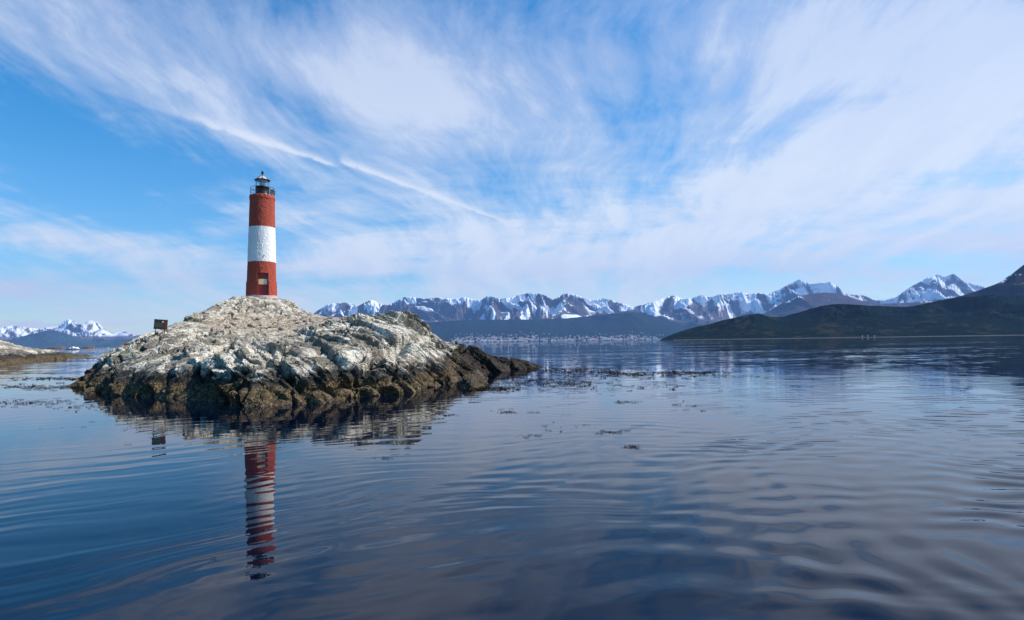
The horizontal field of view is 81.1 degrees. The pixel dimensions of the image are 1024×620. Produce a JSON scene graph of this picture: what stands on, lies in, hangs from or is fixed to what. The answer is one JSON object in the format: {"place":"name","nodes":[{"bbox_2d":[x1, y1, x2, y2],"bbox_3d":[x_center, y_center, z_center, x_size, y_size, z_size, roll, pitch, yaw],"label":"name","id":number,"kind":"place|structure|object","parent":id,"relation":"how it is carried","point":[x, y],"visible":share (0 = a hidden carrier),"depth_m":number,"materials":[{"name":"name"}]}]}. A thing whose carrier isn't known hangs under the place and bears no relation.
{"place":"outdoors","nodes":[
{"label":"outdoors","id":0,"kind":"place"},
{"bbox_2d":[6,330,95,348],"bbox_3d":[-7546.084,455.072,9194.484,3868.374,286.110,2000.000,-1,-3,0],"label":"hill","id":1,"kind":"structure","parent":0,"point":[47,339],"depth_m":8870.88,"materials":[{"name":"blue"}]},
{"bbox_2d":[0,319,139,344],"bbox_3d":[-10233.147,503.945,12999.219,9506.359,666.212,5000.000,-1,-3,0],"label":"mountain range","id":2,"kind":"structure","parent":0,"point":[94,332],"depth_m":12501.02,"materials":[{"name":"white snow"}]},
{"bbox_2d":[94,337,137,347],"bbox_3d":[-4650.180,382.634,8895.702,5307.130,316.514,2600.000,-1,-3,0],"label":"hill","id":3,"kind":"structure","parent":0,"point":[115,344],"depth_m":8733.89,"materials":[{"name":"blue"}]},
{"bbox_2d":[0,335,1023,619],"bbox_3d":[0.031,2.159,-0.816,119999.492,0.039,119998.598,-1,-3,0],"label":"sea","id":4,"kind":"structure","parent":0,"point":[844,479],"depth_m":8.73,"materials":[{"name":"blue liquid"}]},
{"bbox_2d":[0,340,92,363],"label":"rocky islet","id":5,"kind":"object","parent":4,"relation":"in","point":[11,353],"visible":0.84,"depth_m":105.75,"materials":[{"name":"grey stone"}]},
{"bbox_2d":[46,346,67,348],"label":"islet","id":6,"kind":"object","parent":4,"relation":"in","point":[57,347],"visible":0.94,"depth_m":1876.79,"materials":[{"name":"grey stone"}]},
{"bbox_2d":[64,346,80,349],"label":"boat","id":7,"kind":"object","parent":4,"relation":"in","point":[74,348],"visible":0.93,"depth_m":747.34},
{"bbox_2d":[66,296,540,406],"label":"rocky island","id":8,"kind":"structure","parent":4,"relation":"in","point":[357,354],"depth_m":29.23,"materials":[{"name":"grey stone"}]},
{"bbox_2d":[153,319,167,335],"bbox_3d":[-21.617,1.326,36.699,0.720,1.513,0.606,6,-2,-36],"label":"notice board","id":9,"kind":"object","parent":8,"relation":"on","point":[160,324],"visible":0.81,"depth_m":36.46,"materials":[{"name":"black paint"}]},
{"bbox_2d":[246,171,276,298],"bbox_3d":[-22.321,-6.569,53.437,2.621,12.090,2.627,0,-3,-23],"label":"lighthouse","id":10,"kind":"object","parent":8,"relation":"on","point":[261,282],"visible":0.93,"depth_m":52.53,"materials":[{"name":"red paint"}]},
{"bbox_2d":[258,273,267,294],"bbox_3d":[-21.810,-2.259,52.399,0.791,1.940,0.047,0,-3,-23],"label":"door","id":11,"kind":"structure","parent":10,"relation":"in","point":[262,288],"depth_m":52.38,"materials":[{"name":"red paint"}]},
{"bbox_2d":[0,357,757,573],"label":"floating kelp","id":12,"kind":"object","parent":4,"relation":"on","point":[482,388],"visible":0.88,"depth_m":32.95},
{"bbox_2d":[455,369,487,389],"bbox_3d":[-1.993,4.169,32.120,3.526,1.852,11.483,-1,-3,0],"label":"shore rock","id":13,"kind":"object","parent":4,"relation":"in","point":[476,378],"visible":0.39,"depth_m":29.79,"materials":[{"name":"grey stone"}]},
{"bbox_2d":[0,0,1023,334],"label":"sky","id":14,"kind":"structure","parent":0,"point":[631,153],"materials":[{"name":"blue"}]},
{"bbox_2d":[426,309,691,342],"bbox_3d":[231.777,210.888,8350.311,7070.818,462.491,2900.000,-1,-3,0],"label":"hill","id":15,"kind":"structure","parent":0,"point":[628,322],"depth_m":8235.89,"materials":[{"name":"blue"}]},
{"bbox_2d":[450,331,657,341],"bbox_3d":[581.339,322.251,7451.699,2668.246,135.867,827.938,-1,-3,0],"label":"distant houses","id":16,"kind":"structure","parent":15,"relation":"on","point":[522,338],"depth_m":7285.95,"materials":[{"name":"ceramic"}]},
{"bbox_2d":[314,274,985,326],"bbox_3d":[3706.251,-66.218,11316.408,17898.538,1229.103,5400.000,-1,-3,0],"label":"mountain range","id":17,"kind":"structure","parent":0,"point":[696,311],"depth_m":10898.60,"materials":[{"name":"white snow"}]},
{"bbox_2d":[692,292,942,327],"bbox_3d":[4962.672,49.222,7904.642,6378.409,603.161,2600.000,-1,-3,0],"label":"hill","id":18,"kind":"structure","parent":0,"point":[799,304],"depth_m":7749.55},
{"bbox_2d":[685,335,998,339],"bbox_3d":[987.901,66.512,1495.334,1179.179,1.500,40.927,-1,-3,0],"label":"beach","id":19,"kind":"structure","parent":0,"point":[843,337],"depth_m":1486.12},
{"bbox_2d":[661,294,1023,339],"bbox_3d":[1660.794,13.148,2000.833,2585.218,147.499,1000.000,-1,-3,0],"label":"headland","id":20,"kind":"structure","parent":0,"point":[993,314],"depth_m":1719.17,"materials":[{"name":"plant"}]},
{"bbox_2d":[955,265,1023,297],"bbox_3d":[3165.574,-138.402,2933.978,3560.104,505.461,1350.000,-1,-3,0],"label":"hill","id":21,"kind":"structure","parent":0,"point":[1012,284],"depth_m":2901.52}
]}

